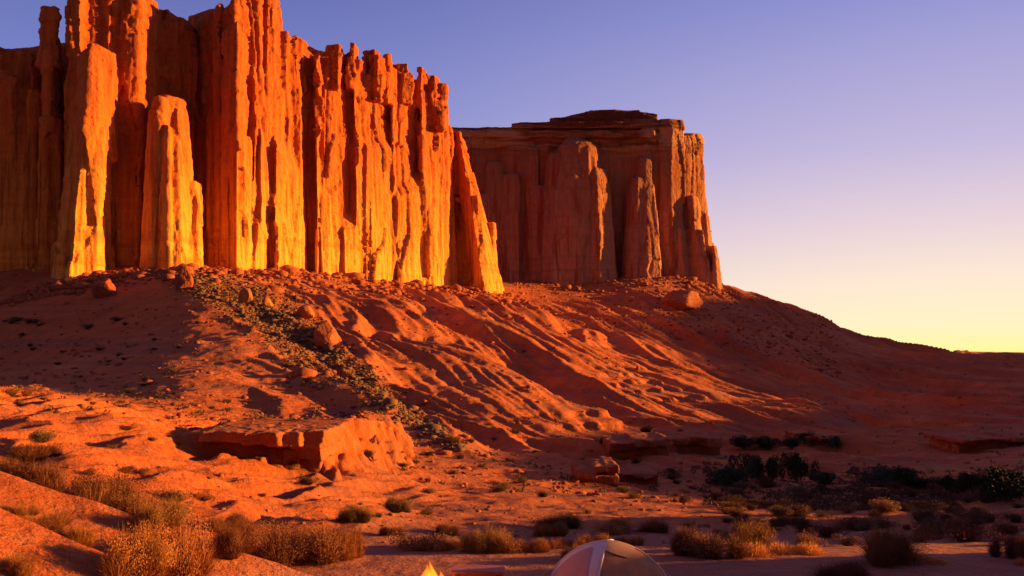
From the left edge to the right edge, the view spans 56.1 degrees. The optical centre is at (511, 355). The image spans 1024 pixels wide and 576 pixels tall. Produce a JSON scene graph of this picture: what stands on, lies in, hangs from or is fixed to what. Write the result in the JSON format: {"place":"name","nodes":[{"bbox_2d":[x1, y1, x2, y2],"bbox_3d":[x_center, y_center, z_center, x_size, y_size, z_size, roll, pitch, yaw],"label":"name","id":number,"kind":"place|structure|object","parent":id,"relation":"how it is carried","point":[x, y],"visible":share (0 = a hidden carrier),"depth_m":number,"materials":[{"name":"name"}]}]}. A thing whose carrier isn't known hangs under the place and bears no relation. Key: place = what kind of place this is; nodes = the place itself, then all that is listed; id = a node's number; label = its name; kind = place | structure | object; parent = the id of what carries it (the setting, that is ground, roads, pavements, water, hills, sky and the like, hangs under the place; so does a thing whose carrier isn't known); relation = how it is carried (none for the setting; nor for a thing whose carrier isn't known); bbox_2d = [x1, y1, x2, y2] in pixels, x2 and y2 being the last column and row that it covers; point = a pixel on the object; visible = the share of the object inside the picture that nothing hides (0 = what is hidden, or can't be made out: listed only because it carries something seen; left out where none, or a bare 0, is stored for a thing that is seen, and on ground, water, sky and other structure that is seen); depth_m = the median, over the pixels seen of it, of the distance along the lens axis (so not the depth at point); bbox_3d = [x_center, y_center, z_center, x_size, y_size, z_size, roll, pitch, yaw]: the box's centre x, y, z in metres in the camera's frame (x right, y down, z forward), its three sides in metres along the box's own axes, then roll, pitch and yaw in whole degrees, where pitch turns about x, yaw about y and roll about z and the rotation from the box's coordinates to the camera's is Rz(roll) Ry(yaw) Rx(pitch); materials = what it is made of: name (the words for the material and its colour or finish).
{"place":"outdoors","nodes":[
{"label":"outdoors","id":0,"kind":"place"},
{"bbox_2d":[0,265,1023,575],"bbox_3d":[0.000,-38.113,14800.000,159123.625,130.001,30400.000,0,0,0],"label":"ground","id":1,"kind":"structure","parent":0,"point":[692,383],"depth_m":179.08,"materials":[{"name":"sand"}]},
{"bbox_2d":[0,456,26,477],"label":"bush","id":2,"kind":"object","parent":1,"relation":"on","point":[7,467],"visible":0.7,"depth_m":29.10,"materials":[{"name":"brown plant"}]},
{"bbox_2d":[0,550,47,575],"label":"bush","id":3,"kind":"object","parent":1,"relation":"on","point":[22,566],"visible":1,"depth_m":13.19,"materials":[{"name":"brown plant"}]},
{"bbox_2d":[0,502,48,516],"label":"bush","id":4,"kind":"object","parent":1,"relation":"on","point":[21,509],"visible":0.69,"depth_m":15.60,"materials":[{"name":"brown plant"}]},
{"bbox_2d":[7,441,67,461],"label":"bush","id":5,"kind":"object","parent":1,"relation":"on","point":[32,451],"visible":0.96,"depth_m":34.16,"materials":[{"name":"brown plant"}]},
{"bbox_2d":[9,455,77,492],"bbox_3d":[-14.204,3.547,29.043,1.923,1.256,3.240,0,0,-39],"label":"bush","id":6,"kind":"object","parent":1,"relation":"on","point":[45,475],"visible":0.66,"depth_m":28.23,"materials":[{"name":"brown plant"}]},
{"bbox_2d":[27,427,66,442],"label":"bush","id":7,"kind":"object","parent":1,"relation":"on","point":[39,436],"visible":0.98,"depth_m":36.80,"materials":[{"name":"green plant"}]},
{"bbox_2d":[19,508,76,529],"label":"bush","id":8,"kind":"object","parent":1,"relation":"on","point":[55,520],"visible":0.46,"depth_m":15.66,"materials":[{"name":"brown plant"}]},
{"bbox_2d":[51,520,99,547],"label":"bush","id":9,"kind":"object","parent":1,"relation":"on","point":[79,535],"visible":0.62,"depth_m":15.42,"materials":[{"name":"brown plant"}]},
{"bbox_2d":[60,465,146,506],"bbox_3d":[-11.253,3.738,26.243,2.637,1.641,3.199,0,0,-39],"label":"bush","id":10,"kind":"object","parent":1,"relation":"on","point":[88,489],"visible":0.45,"depth_m":26.06,"materials":[{"name":"brown plant"}]},
{"bbox_2d":[91,278,116,297],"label":"boulder","id":11,"kind":"object","parent":1,"relation":"on","point":[103,287],"visible":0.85,"depth_m":292.32,"materials":[{"name":"stone"}]},
{"bbox_2d":[95,489,170,513],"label":"bush","id":12,"kind":"object","parent":1,"relation":"on","point":[131,505],"visible":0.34,"depth_m":25.70,"materials":[{"name":"brown plant"}]},
{"bbox_2d":[94,519,177,575],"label":"bush","id":13,"kind":"object","parent":1,"relation":"on","point":[140,556],"visible":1,"depth_m":14.42,"materials":[{"name":"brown plant"}]},
{"bbox_2d":[124,492,197,534],"bbox_3d":[-7.038,3.160,19.596,1.295,0.769,2.182,0,0,4],"label":"bush","id":14,"kind":"object","parent":1,"relation":"on","point":[167,512],"visible":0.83,"depth_m":19.22,"materials":[{"name":"brown plant"}]},
{"bbox_2d":[119,511,224,575],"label":"bush","id":15,"kind":"object","parent":1,"relation":"on","point":[192,557],"visible":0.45,"depth_m":17.52,"materials":[{"name":"brown plant"}]},
{"bbox_2d":[153,485,193,501],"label":"bush","id":16,"kind":"object","parent":1,"relation":"on","point":[180,494],"visible":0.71,"depth_m":31.16,"materials":[{"name":"brown plant"}]},
{"bbox_2d":[175,266,193,289],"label":"boulder","id":17,"kind":"object","parent":1,"relation":"on","point":[184,279],"visible":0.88,"depth_m":285.55,"materials":[{"name":"stone"}]},
{"bbox_2d":[199,512,251,532],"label":"bush","id":18,"kind":"object","parent":1,"relation":"on","point":[216,523],"visible":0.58,"depth_m":27.88,"materials":[{"name":"brown plant"}]},
{"bbox_2d":[208,515,268,559],"bbox_3d":[-5.522,3.633,19.647,1.170,0.849,1.970,0,0,3],"label":"bush","id":19,"kind":"object","parent":1,"relation":"on","point":[236,542],"visible":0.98,"depth_m":19.09,"materials":[{"name":"brown plant"}]},
{"bbox_2d":[238,288,253,304],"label":"boulder","id":20,"kind":"object","parent":1,"relation":"on","point":[245,296],"visible":0.84,"depth_m":263.95,"materials":[{"name":"stone"}]},
{"bbox_2d":[0,0,503,293],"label":"mesa","id":21,"kind":"structure","parent":1,"relation":"on","point":[233,134],"depth_m":370.13,"materials":[{"name":"stone"}]},
{"bbox_2d":[199,422,344,472],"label":"rock ledge","id":22,"kind":"object","parent":1,"relation":"on","point":[314,446],"visible":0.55,"depth_m":50.32,"materials":[{"name":"stone"}]},
{"bbox_2d":[248,516,350,566],"bbox_3d":[-5.619,4.615,24.056,3.373,1.318,2.781,0,0,21],"label":"bush","id":23,"kind":"object","parent":1,"relation":"on","point":[283,546],"visible":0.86,"depth_m":23.72,"materials":[{"name":"brown plant"}]},
{"bbox_2d":[287,475,319,484],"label":"bush","id":24,"kind":"object","parent":1,"relation":"on","point":[308,481],"visible":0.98,"depth_m":44.22,"materials":[{"name":"green plant"}]},
{"bbox_2d":[293,305,314,318],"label":"boulder","id":25,"kind":"object","parent":1,"relation":"on","point":[305,311],"visible":0.84,"depth_m":256.04,"materials":[{"name":"stone"}]},
{"bbox_2d":[148,268,466,453],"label":"rubble","id":26,"kind":"object","parent":1,"relation":"on","point":[432,427],"visible":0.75,"depth_m":207.90,"materials":[{"name":"stone"}]},
{"bbox_2d":[314,320,341,347],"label":"boulder","id":27,"kind":"object","parent":1,"relation":"on","point":[325,333],"visible":0.87,"depth_m":211.68,"materials":[{"name":"stone"}]},
{"bbox_2d":[332,525,369,561],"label":"bush","id":28,"kind":"object","parent":1,"relation":"on","point":[355,548],"visible":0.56,"depth_m":24.71,"materials":[{"name":"brown plant"}]},
{"bbox_2d":[333,503,377,522],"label":"bush","id":29,"kind":"object","parent":1,"relation":"on","point":[351,514],"visible":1,"depth_m":31.68,"materials":[{"name":"green plant"}]},
{"bbox_2d":[378,523,405,535],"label":"shrub","id":30,"kind":"object","parent":1,"relation":"on","point":[384,531],"visible":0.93,"depth_m":30.43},
{"bbox_2d":[380,494,417,512],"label":"bush","id":31,"kind":"object","parent":1,"relation":"on","point":[397,506],"visible":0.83,"depth_m":38.79,"materials":[{"name":"green plant"}]},
{"bbox_2d":[0,263,840,543],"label":"loose stones","id":32,"kind":"object","parent":1,"relation":"on","point":[42,291],"visible":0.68,"depth_m":320.36,"materials":[{"name":"stone"}]},
{"bbox_2d":[387,530,456,551],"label":"bush","id":33,"kind":"object","parent":1,"relation":"on","point":[423,543],"visible":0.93,"depth_m":26.79,"materials":[{"name":"brown plant"}]},
{"bbox_2d":[435,523,461,535],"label":"shrub","id":34,"kind":"object","parent":1,"relation":"on","point":[453,529],"visible":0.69,"depth_m":31.51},
{"bbox_2d":[440,536,461,549],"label":"shrub","id":35,"kind":"object","parent":1,"relation":"on","point":[452,543],"visible":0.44,"depth_m":27.10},
{"bbox_2d":[451,565,505,575],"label":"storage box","id":36,"kind":"object","parent":1,"relation":"on","point":[477,570],"visible":1,"depth_m":20.58,"materials":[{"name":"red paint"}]},
{"bbox_2d":[455,523,520,553],"bbox_3d":[-0.610,5.053,26.560,2.031,0.901,1.675,0,0,9],"label":"bush","id":37,"kind":"object","parent":1,"relation":"on","point":[491,541],"visible":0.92,"depth_m":26.32,"materials":[{"name":"brown plant"}]},
{"bbox_2d":[0,270,1023,510],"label":"scrub","id":38,"kind":"object","parent":1,"relation":"on","point":[822,502],"visible":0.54,"depth_m":98.89,"materials":[{"name":"green plant"}]},
{"bbox_2d":[498,537,552,553],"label":"bush","id":39,"kind":"object","parent":1,"relation":"on","point":[541,546],"visible":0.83,"depth_m":26.35,"materials":[{"name":"brown plant"}]},
{"bbox_2d":[527,520,570,536],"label":"shrub","id":40,"kind":"object","parent":1,"relation":"on","point":[559,529],"visible":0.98,"depth_m":31.34,"materials":[{"name":"plant"}]},
{"bbox_2d":[523,511,587,528],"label":"bush","id":41,"kind":"object","parent":1,"relation":"on","point":[571,521],"visible":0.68,"depth_m":34.64,"materials":[{"name":"green plant"}]},
{"bbox_2d":[552,542,580,559],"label":"bush","id":42,"kind":"object","parent":1,"relation":"on","point":[564,552],"visible":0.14,"depth_m":24.58,"materials":[{"name":"brown plant"}]},
{"bbox_2d":[452,109,721,288],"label":"mesa","id":43,"kind":"structure","parent":1,"relation":"on","point":[593,195],"depth_m":605.92,"materials":[{"name":"brown stone"}]},
{"bbox_2d":[572,532,609,546],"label":"shrub","id":44,"kind":"object","parent":1,"relation":"on","point":[582,540],"visible":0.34,"depth_m":27.67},
{"bbox_2d":[571,456,619,486],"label":"boulder","id":45,"kind":"object","parent":1,"relation":"on","point":[602,470],"visible":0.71,"depth_m":77.30,"materials":[{"name":"stone"}]},
{"bbox_2d":[541,539,668,575],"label":"tent","id":46,"kind":"object","parent":1,"relation":"on","point":[611,557],"visible":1,"depth_m":19.87,"materials":[{"name":"beige fabric"}]},
{"bbox_2d":[553,547,591,575],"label":"door","id":47,"kind":"structure","parent":46,"relation":"in","point":[577,564],"depth_m":20.01,"materials":[{"name":"fabric"}]},
{"bbox_2d":[592,516,634,535],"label":"bush","id":48,"kind":"object","parent":1,"relation":"on","point":[614,527],"visible":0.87,"depth_m":32.56,"materials":[{"name":"brown plant"}]},
{"bbox_2d":[615,535,645,545],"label":"shrub","id":49,"kind":"object","parent":1,"relation":"on","point":[638,540],"visible":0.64,"depth_m":28.59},
{"bbox_2d":[599,432,670,460],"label":"rock ledge","id":50,"kind":"object","parent":1,"relation":"on","point":[625,446],"visible":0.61,"depth_m":123.92,"materials":[{"name":"stone"}]},
{"bbox_2d":[618,463,658,483],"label":"boulder","id":51,"kind":"object","parent":1,"relation":"on","point":[641,473],"visible":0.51,"depth_m":86.40,"materials":[{"name":"stone"}]},
{"bbox_2d":[630,518,670,532],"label":"bush","id":52,"kind":"object","parent":1,"relation":"on","point":[654,526],"visible":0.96,"depth_m":33.13,"materials":[{"name":"brown plant"}]},
{"bbox_2d":[660,290,702,311],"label":"boulder","id":53,"kind":"object","parent":1,"relation":"on","point":[684,300],"visible":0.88,"depth_m":495.64,"materials":[{"name":"stone"}]},
{"bbox_2d":[661,430,722,454],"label":"rock ledge","id":54,"kind":"object","parent":1,"relation":"on","point":[698,441],"visible":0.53,"depth_m":164.19,"materials":[{"name":"stone"}]},
{"bbox_2d":[665,522,764,559],"bbox_3d":[5.137,4.826,24.969,2.705,1.043,1.605,0,0,40],"label":"bush","id":55,"kind":"object","parent":1,"relation":"on","point":[689,542],"visible":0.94,"depth_m":24.81,"materials":[{"name":"brown plant"}]},
{"bbox_2d":[704,465,748,486],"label":"juniper tree","id":56,"kind":"object","parent":1,"relation":"on","point":[727,475],"visible":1,"depth_m":85.92,"materials":[{"name":"green plant"}]},
{"bbox_2d":[716,494,746,504],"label":"shrub","id":57,"kind":"object","parent":1,"relation":"on","point":[737,499],"visible":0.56,"depth_m":59.41,"materials":[{"name":"brown plant"}]},
{"bbox_2d":[723,507,747,515],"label":"shrub","id":58,"kind":"object","parent":1,"relation":"on","point":[733,511],"visible":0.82,"depth_m":45.72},
{"bbox_2d":[729,434,754,448],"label":"juniper tree","id":59,"kind":"object","parent":1,"relation":"on","point":[740,442],"visible":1,"depth_m":193.55,"materials":[{"name":"green plant"}]},
{"bbox_2d":[728,453,765,481],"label":"juniper tree","id":60,"kind":"object","parent":1,"relation":"on","point":[749,469],"visible":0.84,"depth_m":101.27,"materials":[{"name":"green plant"}]},
{"bbox_2d":[721,514,777,548],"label":"bush","id":61,"kind":"object","parent":1,"relation":"on","point":[759,534],"visible":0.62,"depth_m":26.84,"materials":[{"name":"brown plant"}]},
{"bbox_2d":[743,541,776,557],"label":"grass tuft","id":62,"kind":"object","parent":1,"relation":"on","point":[758,550],"visible":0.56,"depth_m":25.17,"materials":[{"name":"plant"}]},
{"bbox_2d":[755,475,774,486],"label":"shrub","id":63,"kind":"object","parent":1,"relation":"on","point":[766,480],"visible":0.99,"depth_m":96.63,"materials":[{"name":"green plant"}]},
{"bbox_2d":[754,454,785,481],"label":"juniper tree","id":64,"kind":"object","parent":1,"relation":"on","point":[771,465],"visible":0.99,"depth_m":98.80,"materials":[{"name":"green plant"}]},
{"bbox_2d":[751,435,789,449],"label":"juniper tree","id":65,"kind":"object","parent":1,"relation":"on","point":[766,442],"visible":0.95,"depth_m":193.70,"materials":[{"name":"green plant"}]},
{"bbox_2d":[755,521,787,533],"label":"shrub","id":66,"kind":"object","parent":1,"relation":"on","point":[773,526],"visible":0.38,"depth_m":33.18,"materials":[{"name":"brown plant"}]},
{"bbox_2d":[767,504,794,515],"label":"shrub","id":67,"kind":"object","parent":1,"relation":"on","point":[773,510],"visible":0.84,"depth_m":48.27,"materials":[{"name":"brown plant"}]},
{"bbox_2d":[766,540,800,555],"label":"grass tuft","id":68,"kind":"object","parent":1,"relation":"on","point":[779,550],"visible":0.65,"depth_m":25.54,"materials":[{"name":"plant"}]},
{"bbox_2d":[778,435,809,448],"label":"juniper tree","id":69,"kind":"object","parent":1,"relation":"on","point":[793,442],"visible":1,"depth_m":195.13,"materials":[{"name":"green plant"}]},
{"bbox_2d":[775,512,812,524],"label":"shrub","id":70,"kind":"object","parent":1,"relation":"on","point":[798,517],"visible":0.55,"depth_m":40.27,"materials":[{"name":"brown plant"}]},
{"bbox_2d":[784,484,813,493],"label":"shrub","id":71,"kind":"object","parent":1,"relation":"on","point":[798,489],"visible":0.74,"depth_m":87.89,"materials":[{"name":"green plant"}]},
{"bbox_2d":[779,451,819,481],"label":"juniper tree","id":72,"kind":"object","parent":1,"relation":"on","point":[795,464],"visible":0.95,"depth_m":118.22,"materials":[{"name":"green plant"}]},
{"bbox_2d":[789,521,820,532],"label":"shrub","id":73,"kind":"object","parent":1,"relation":"on","point":[801,527],"visible":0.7,"depth_m":34.15,"materials":[{"name":"brown plant"}]},
{"bbox_2d":[790,540,827,555],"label":"grass tuft","id":74,"kind":"object","parent":1,"relation":"on","point":[807,549],"visible":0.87,"depth_m":25.54,"materials":[{"name":"plant"}]},
{"bbox_2d":[784,430,836,446],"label":"rock ledge","id":75,"kind":"object","parent":1,"relation":"on","point":[818,439],"visible":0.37,"depth_m":205.54,"materials":[{"name":"stone"}]},
{"bbox_2d":[793,529,828,547],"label":"shrub","id":76,"kind":"object","parent":1,"relation":"on","point":[808,538],"visible":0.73,"depth_m":28.05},
{"bbox_2d":[806,470,836,484],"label":"juniper tree","id":77,"kind":"object","parent":1,"relation":"on","point":[820,477],"visible":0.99,"depth_m":109.62,"materials":[{"name":"green plant"}]},
{"bbox_2d":[802,522,849,537],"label":"shrub","id":78,"kind":"object","parent":1,"relation":"on","point":[825,531],"visible":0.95,"depth_m":31.97,"materials":[{"name":"plant"}]},
{"bbox_2d":[822,435,842,447],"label":"juniper tree","id":79,"kind":"object","parent":1,"relation":"on","point":[835,441],"visible":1,"depth_m":199.67,"materials":[{"name":"green plant"}]},
{"bbox_2d":[801,558,875,575],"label":"bush","id":80,"kind":"object","parent":1,"relation":"on","point":[847,569],"visible":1,"depth_m":22.00,"materials":[{"name":"brown plant"}]},
{"bbox_2d":[831,532,863,545],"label":"shrub","id":81,"kind":"object","parent":1,"relation":"on","point":[847,541],"visible":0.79,"depth_m":28.26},
{"bbox_2d":[815,511,888,529],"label":"bush","id":82,"kind":"object","parent":1,"relation":"on","point":[836,521],"visible":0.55,"depth_m":36.24,"materials":[{"name":"brown plant"}]},
{"bbox_2d":[846,519,877,530],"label":"shrub","id":83,"kind":"object","parent":1,"relation":"on","point":[863,526],"visible":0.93,"depth_m":35.36,"materials":[{"name":"brown plant"}]},
{"bbox_2d":[849,466,894,485],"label":"juniper tree","id":84,"kind":"object","parent":1,"relation":"on","point":[880,474],"visible":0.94,"depth_m":105.70,"materials":[{"name":"green plant"}]},
{"bbox_2d":[868,497,901,512],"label":"shrub","id":85,"kind":"object","parent":1,"relation":"on","point":[887,507],"visible":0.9,"depth_m":54.22,"materials":[{"name":"plant"}]},
{"bbox_2d":[846,521,929,567],"bbox_3d":[9.380,4.649,23.750,1.820,1.163,2.254,0,0,1],"label":"bush","id":86,"kind":"object","parent":1,"relation":"on","point":[886,548],"visible":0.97,"depth_m":23.55,"materials":[{"name":"brown plant"}]},
{"bbox_2d":[873,463,917,485],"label":"juniper tree","id":87,"kind":"object","parent":1,"relation":"on","point":[898,472],"visible":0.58,"depth_m":109.84,"materials":[{"name":"green plant"}]},
{"bbox_2d":[898,476,941,489],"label":"juniper tree","id":88,"kind":"object","parent":1,"relation":"on","point":[918,483],"visible":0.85,"depth_m":96.91,"materials":[{"name":"green plant"}]},
{"bbox_2d":[906,552,934,565],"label":"grass tuft","id":89,"kind":"object","parent":1,"relation":"on","point":[921,560],"visible":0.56,"depth_m":23.62,"materials":[{"name":"plant"}]},
{"bbox_2d":[905,505,941,518],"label":"shrub","id":90,"kind":"object","parent":1,"relation":"on","point":[920,510],"visible":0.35,"depth_m":45.97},
{"bbox_2d":[910,530,938,541],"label":"shrub","id":91,"kind":"object","parent":1,"relation":"on","point":[922,536],"visible":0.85,"depth_m":29.35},
{"bbox_2d":[911,511,939,524],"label":"shrub","id":92,"kind":"object","parent":1,"relation":"on","point":[919,519],"visible":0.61,"depth_m":41.19,"materials":[{"name":"brown plant"}]},
{"bbox_2d":[917,500,946,511],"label":"shrub","id":93,"kind":"object","parent":1,"relation":"on","point":[922,505],"visible":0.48,"depth_m":50.86,"materials":[{"name":"brown plant"}]},
{"bbox_2d":[912,521,952,539],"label":"bush","id":94,"kind":"object","parent":1,"relation":"on","point":[923,527],"visible":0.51,"depth_m":31.66,"materials":[{"name":"brown plant"}]},
{"bbox_2d":[918,556,947,565],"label":"grass tuft","id":95,"kind":"object","parent":1,"relation":"on","point":[940,561],"visible":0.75,"depth_m":23.69,"materials":[{"name":"plant"}]},
{"bbox_2d":[935,476,968,491],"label":"juniper tree","id":96,"kind":"object","parent":1,"relation":"on","point":[945,483],"visible":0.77,"depth_m":90.23,"materials":[{"name":"green plant"}]},
{"bbox_2d":[942,503,979,514],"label":"shrub","id":97,"kind":"object","parent":1,"relation":"on","point":[949,509],"visible":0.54,"depth_m":48.50,"materials":[{"name":"brown plant"}]},
{"bbox_2d":[953,471,984,492],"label":"juniper tree","id":98,"kind":"object","parent":1,"relation":"on","point":[961,481],"visible":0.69,"depth_m":79.42,"materials":[{"name":"green plant"}]},
{"bbox_2d":[939,519,1007,542],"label":"bush","id":99,"kind":"object","parent":1,"relation":"on","point":[965,533],"visible":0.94,"depth_m":29.81,"materials":[{"name":"brown plant"}]},
{"bbox_2d":[924,430,1023,452],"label":"rock ledge","id":100,"kind":"object","parent":1,"relation":"on","point":[972,440],"visible":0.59,"depth_m":188.03,"materials":[{"name":"stone"}]},
{"bbox_2d":[954,508,1002,521],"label":"shrub","id":101,"kind":"object","parent":1,"relation":"on","point":[977,515],"visible":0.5,"depth_m":39.78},
{"bbox_2d":[976,529,1023,559],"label":"bush","id":102,"kind":"object","parent":1,"relation":"on","point":[1013,549],"visible":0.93,"depth_m":24.62,"materials":[{"name":"brown plant"}]},
{"bbox_2d":[977,465,1023,502],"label":"juniper tree","id":103,"kind":"object","parent":1,"relation":"on","point":[1004,484],"visible":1,"depth_m":57.98,"materials":[{"name":"green plant"}]},
{"bbox_2d":[991,522,1023,535],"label":"shrub","id":104,"kind":"object","parent":1,"relation":"on","point":[1007,529],"visible":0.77,"depth_m":32.24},
{"bbox_2d":[997,511,1023,522],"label":"shrub","id":105,"kind":"object","parent":1,"relation":"on","point":[1014,517],"visible":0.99,"depth_m":39.17,"materials":[{"name":"brown plant"}]},
{"bbox_2d":[0,0,1023,351],"label":"sky","id":106,"kind":"structure","parent":0,"point":[863,160],"materials":[{"name":"blue"}]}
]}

